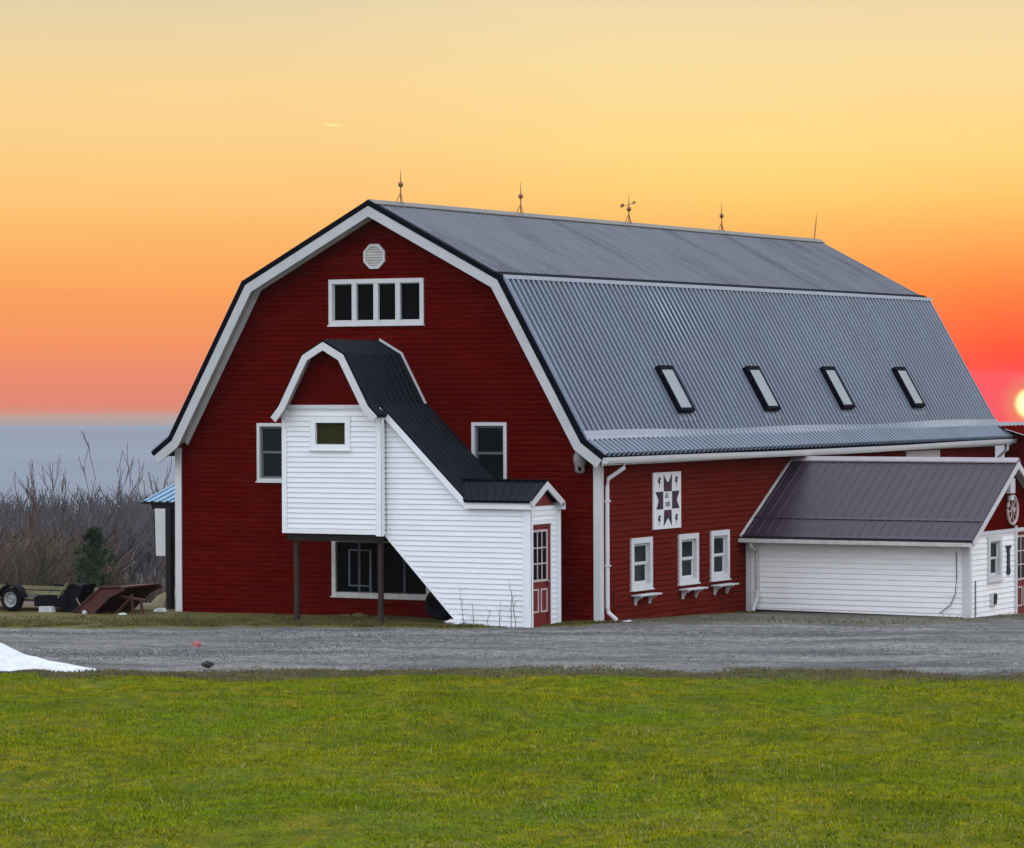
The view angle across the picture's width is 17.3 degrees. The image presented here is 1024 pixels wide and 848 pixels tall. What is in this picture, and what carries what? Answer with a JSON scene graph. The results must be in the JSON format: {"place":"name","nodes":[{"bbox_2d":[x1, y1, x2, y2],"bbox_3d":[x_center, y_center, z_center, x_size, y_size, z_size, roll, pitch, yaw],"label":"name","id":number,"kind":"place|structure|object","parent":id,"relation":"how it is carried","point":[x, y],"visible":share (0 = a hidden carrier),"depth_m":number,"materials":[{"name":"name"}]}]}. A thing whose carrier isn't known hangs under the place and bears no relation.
{"place":"outdoors","nodes":[
{"label":"outdoors","id":0,"kind":"place"},
{"bbox_2d":[0,422,1023,847],"bbox_3d":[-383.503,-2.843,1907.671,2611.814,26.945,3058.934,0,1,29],"label":"ground","id":1,"kind":"structure","parent":0,"point":[22,448],"depth_m":47.33,"materials":[{"name":"green plant"}]},
{"bbox_2d":[0,473,29,542],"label":"bare tree","id":2,"kind":"object","parent":1,"relation":"on","point":[20,512],"visible":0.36,"depth_m":191.05,"materials":[{"name":"brown plant"}]},
{"bbox_2d":[0,546,45,601],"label":"bare shrub","id":3,"kind":"object","parent":1,"relation":"on","point":[27,574],"visible":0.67,"depth_m":112.08,"materials":[{"name":"brown plant"}]},
{"bbox_2d":[1,543,44,585],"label":"bare shrub","id":4,"kind":"object","parent":1,"relation":"on","point":[19,556],"visible":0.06,"depth_m":125.85,"materials":[{"name":"brown plant"}]},
{"bbox_2d":[0,534,49,601],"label":"bare shrub","id":5,"kind":"object","parent":1,"relation":"on","point":[33,554],"visible":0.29,"depth_m":118.40,"materials":[{"name":"brown plant"}]},
{"bbox_2d":[25,458,44,542],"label":"bare tree","id":6,"kind":"object","parent":1,"relation":"on","point":[33,500],"visible":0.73,"depth_m":184.70,"materials":[{"name":"brown plant"}]},
{"bbox_2d":[14,455,68,536],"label":"bare tree","id":7,"kind":"object","parent":1,"relation":"on","point":[62,485],"visible":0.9,"depth_m":189.84,"materials":[{"name":"brown plant"}]},
{"bbox_2d":[18,529,83,600],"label":"bare shrub","id":8,"kind":"object","parent":1,"relation":"on","point":[68,549],"visible":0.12,"depth_m":123.54,"materials":[{"name":"brown plant"}]},
{"bbox_2d":[20,528,90,600],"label":"bare shrub","id":9,"kind":"object","parent":1,"relation":"on","point":[39,581],"visible":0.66,"depth_m":116.76,"materials":[{"name":"plant"}]},
{"bbox_2d":[0,514,164,602],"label":"thicket","id":10,"kind":"object","parent":1,"relation":"on","point":[10,544],"visible":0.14,"depth_m":143.42,"materials":[{"name":"plant"}]},
{"bbox_2d":[49,543,117,587],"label":"bare shrub","id":11,"kind":"object","parent":1,"relation":"on","point":[63,579],"visible":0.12,"depth_m":115.35,"materials":[{"name":"plant"}]},
{"bbox_2d":[0,481,174,594],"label":"wood","id":12,"kind":"object","parent":1,"relation":"on","point":[138,516],"visible":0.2,"depth_m":349.89,"materials":[{"name":"brown plant"}]},
{"bbox_2d":[71,525,118,592],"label":"evergreen","id":13,"kind":"object","parent":1,"relation":"on","point":[92,565],"visible":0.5,"depth_m":107.88,"materials":[{"name":"green plant"}]},
{"bbox_2d":[63,431,126,560],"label":"bare tree","id":14,"kind":"object","parent":1,"relation":"on","point":[79,509],"visible":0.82,"depth_m":163.93,"materials":[{"name":"brown plant"}]},
{"bbox_2d":[89,444,144,557],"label":"bare tree","id":15,"kind":"object","parent":1,"relation":"on","point":[128,503],"visible":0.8,"depth_m":171.83,"materials":[{"name":"brown plant"}]},
{"bbox_2d":[122,570,150,602],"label":"bare shrub","id":16,"kind":"object","parent":1,"relation":"on","point":[136,582],"visible":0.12,"depth_m":113.09,"materials":[{"name":"brown plant"}]},
{"bbox_2d":[117,574,165,601],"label":"bare shrub","id":17,"kind":"object","parent":1,"relation":"on","point":[155,595],"visible":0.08,"depth_m":120.79,"materials":[{"name":"brown plant"}]},
{"bbox_2d":[141,483,174,608],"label":"lean to","id":18,"kind":"object","parent":1,"relation":"on","point":[162,502],"visible":0.34,"depth_m":79.93,"materials":[{"name":"blue metal"}]},
{"bbox_2d":[143,481,174,561],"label":"bare tree","id":19,"kind":"object","parent":1,"relation":"on","point":[149,504],"visible":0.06,"depth_m":169.60,"materials":[{"name":"brown plant"}]},
{"bbox_2d":[148,456,171,593],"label":"bare tree","id":20,"kind":"object","parent":1,"relation":"on","point":[162,562],"visible":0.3,"depth_m":150.22,"materials":[{"name":"brown plant"}]},
{"bbox_2d":[148,587,175,606],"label":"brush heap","id":21,"kind":"object","parent":1,"relation":"on","point":[159,600],"visible":0.06,"depth_m":82.05,"materials":[{"name":"beige plant"}]},
{"bbox_2d":[270,338,565,627],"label":"stairway enclosure","id":22,"kind":"object","parent":1,"relation":"on","point":[375,448],"visible":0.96,"depth_m":73.15,"materials":[{"name":"white wood"}]},
{"bbox_2d":[309,417,350,450],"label":"window","id":23,"kind":"structure","parent":22,"relation":"in","point":[326,433],"depth_m":73.77,"materials":[{"name":"white wood"}]},
{"bbox_2d":[533,523,550,626],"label":"door","id":24,"kind":"structure","parent":22,"relation":"in","point":[541,532],"depth_m":72.10,"materials":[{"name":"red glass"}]},
{"bbox_2d":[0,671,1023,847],"bbox_3d":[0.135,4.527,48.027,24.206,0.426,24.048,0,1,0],"label":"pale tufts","id":25,"kind":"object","parent":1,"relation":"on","point":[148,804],"visible":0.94,"depth_m":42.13,"materials":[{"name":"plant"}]},
{"bbox_2d":[151,199,1016,621],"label":"barn","id":26,"kind":"structure","parent":1,"relation":"on","point":[727,373],"depth_m":77.18,"materials":[{"name":"red paint"}]},
{"bbox_2d":[255,423,281,482],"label":"window","id":27,"kind":"structure","parent":26,"relation":"in","point":[269,435],"depth_m":77.07,"materials":[{"name":"grey"}]},
{"bbox_2d":[327,278,425,326],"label":"window","id":28,"kind":"structure","parent":26,"relation":"in","point":[388,301],"depth_m":75.60,"materials":[{"name":"white glass"}]},
{"bbox_2d":[330,541,429,599],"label":"window","id":29,"kind":"structure","parent":26,"relation":"in","point":[354,564],"depth_m":75.80,"materials":[{"name":"grey glass"}]},
{"bbox_2d":[397,170,403,203],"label":"lightning rod","id":30,"kind":"object","parent":26,"relation":"on","point":[400,184],"visible":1,"depth_m":76.32,"materials":[{"name":"orange metal"}]},
{"bbox_2d":[471,422,507,478],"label":"window","id":31,"kind":"structure","parent":26,"relation":"in","point":[488,439],"depth_m":74.26,"materials":[{"name":"grey"}]},
{"bbox_2d":[517,182,522,212],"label":"lightning rod","id":32,"kind":"object","parent":26,"relation":"on","point":[520,196],"visible":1,"depth_m":81.28,"materials":[{"name":"orange metal"}]},
{"bbox_2d":[573,452,585,473],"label":"wall lamp","id":33,"kind":"object","parent":26,"relation":"attached to","point":[579,460],"visible":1,"depth_m":72.88,"materials":[{"name":"grey metal"}]},
{"bbox_2d":[620,201,635,223],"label":"weather vane","id":34,"kind":"object","parent":26,"relation":"on","point":[628,208],"visible":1,"depth_m":86.33,"materials":[{"name":"orange metal"}]},
{"bbox_2d":[629,537,654,591],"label":"window","id":35,"kind":"structure","parent":26,"relation":"in","point":[641,549],"depth_m":74.81,"materials":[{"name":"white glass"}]},
{"bbox_2d":[652,471,680,529],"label":"barn quilt","id":36,"kind":"object","parent":26,"relation":"attached to","point":[666,500],"visible":1,"depth_m":75.70,"materials":[{"name":"white paint"}]},
{"bbox_2d":[677,533,700,585],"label":"window","id":37,"kind":"structure","parent":26,"relation":"in","point":[688,544],"depth_m":76.90,"materials":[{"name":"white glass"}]},
{"bbox_2d":[709,529,731,581],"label":"window","id":38,"kind":"structure","parent":26,"relation":"in","point":[719,559],"depth_m":78.36,"materials":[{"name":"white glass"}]},
{"bbox_2d":[718,203,723,230],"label":"lightning rod","id":39,"kind":"object","parent":26,"relation":"on","point":[721,217],"visible":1,"depth_m":91.19,"materials":[{"name":"orange metal"}]},
{"bbox_2d":[738,456,1023,617],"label":"side wing","id":40,"kind":"structure","parent":1,"relation":"on","point":[919,536],"depth_m":78.59,"materials":[{"name":"white wood"}]},
{"bbox_2d":[987,535,1003,582],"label":"window","id":41,"kind":"structure","parent":40,"relation":"in","point":[994,543],"depth_m":78.40,"materials":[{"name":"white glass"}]},
{"bbox_2d":[1006,545,1010,574],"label":"vertical sign","id":42,"kind":"object","parent":40,"relation":"attached to","point":[1008,560],"visible":1,"depth_m":78.98,"materials":[{"name":"blue paint"}]},
{"bbox_2d":[1005,478,1014,499],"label":"flood lamp","id":43,"kind":"object","parent":40,"relation":"attached to","point":[1011,488],"visible":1,"depth_m":78.83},
{"bbox_2d":[1006,495,1018,524],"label":"wagon wheel","id":44,"kind":"object","parent":40,"relation":"attached to","point":[1012,509],"visible":1,"depth_m":79.12,"materials":[{"name":"white wood"}]},
{"bbox_2d":[1018,531,1023,613],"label":"door","id":45,"kind":"structure","parent":40,"relation":"in","point":[1020,534],"depth_m":79.88,"materials":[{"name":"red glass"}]},
{"bbox_2d":[998,425,1023,467],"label":"addition","id":46,"kind":"structure","parent":1,"relation":"on","point":[1016,450],"depth_m":94.18,"materials":[{"name":"red paint"}]},
{"bbox_2d":[0,620,1023,675],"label":"gravel driveway","id":47,"kind":"structure","parent":0,"point":[179,642],"depth_m":65.58,"materials":[{"name":"grey gravel"}]},
{"bbox_2d":[0,643,100,671],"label":"snow bank","id":48,"kind":"structure","parent":47,"relation":"on","point":[11,659],"depth_m":61.24,"materials":[{"name":"white snow"}]},
{"bbox_2d":[191,640,200,646],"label":"litter scrap","id":49,"kind":"object","parent":47,"relation":"on","point":[196,643],"visible":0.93,"depth_m":65.67,"materials":[{"name":"plastic"}]},
{"bbox_2d":[201,661,214,667],"bbox_3d":[-5.519,4.363,61.207,0.246,0.126,0.198,0,1,29],"label":"dark rock","id":50,"kind":"object","parent":47,"relation":"on","point":[208,664],"visible":1,"depth_m":61.14,"materials":[{"name":"stone"}]},
{"bbox_2d":[507,593,514,627],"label":"dead weed","id":51,"kind":"object","parent":47,"relation":"on","point":[511,610],"visible":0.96,"depth_m":71.57,"materials":[{"name":"plant"}]},
{"bbox_2d":[508,582,518,626],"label":"dead weed","id":52,"kind":"object","parent":47,"relation":"on","point":[513,608],"visible":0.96,"depth_m":71.53,"materials":[{"name":"plant"}]},
{"bbox_2d":[0,662,1023,687],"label":"dry grass","id":53,"kind":"structure","parent":0,"point":[319,672],"depth_m":59.97,"materials":[{"name":"green plant"}]},
{"bbox_2d":[0,605,1023,628],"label":"verge","id":54,"kind":"structure","parent":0,"point":[25,611],"depth_m":75.18,"materials":[{"name":"green plant"}]},
{"bbox_2d":[0,583,97,611],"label":"utility trailer","id":55,"kind":"object","parent":54,"relation":"on","point":[13,597],"visible":0.66,"depth_m":79.16,"materials":[{"name":"green paint"}]},
{"bbox_2d":[34,582,95,612],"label":"farm implement","id":56,"kind":"object","parent":54,"relation":"on","point":[73,597],"visible":0.96,"depth_m":78.60,"materials":[{"name":"black paint"}]},
{"bbox_2d":[73,583,162,613],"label":"loader bucket","id":57,"kind":"object","parent":54,"relation":"on","point":[120,598],"visible":0.92,"depth_m":78.00,"materials":[{"name":"red metal"}]},
{"bbox_2d":[154,608,166,611],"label":"rubble block","id":58,"kind":"object","parent":54,"relation":"on","point":[160,610],"depth_m":78.19,"materials":[{"name":"white stone"}]},
{"bbox_2d":[352,613,368,617],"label":"rubble stone","id":59,"kind":"object","parent":54,"relation":"on","point":[360,615],"visible":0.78,"depth_m":75.13,"materials":[{"name":"brown stone"}]},
{"bbox_2d":[425,591,450,619],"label":"old tyre","id":60,"kind":"object","parent":54,"relation":"on","point":[435,608],"visible":0.51,"depth_m":74.22,"materials":[{"name":"black rubber"}]},
{"bbox_2d":[445,619,465,624],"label":"snow clump","id":61,"kind":"object","parent":54,"relation":"on","point":[453,621],"visible":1,"depth_m":72.17,"materials":[{"name":"white snow"}]},
{"bbox_2d":[458,587,466,625],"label":"dead weed","id":62,"kind":"object","parent":54,"relation":"on","point":[461,605],"visible":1,"depth_m":72.14,"materials":[{"name":"plant"}]},
{"bbox_2d":[0,0,1023,425],"label":"sky","id":63,"kind":"structure","parent":0,"point":[156,156],"materials":[{"name":"orange"}]}
]}

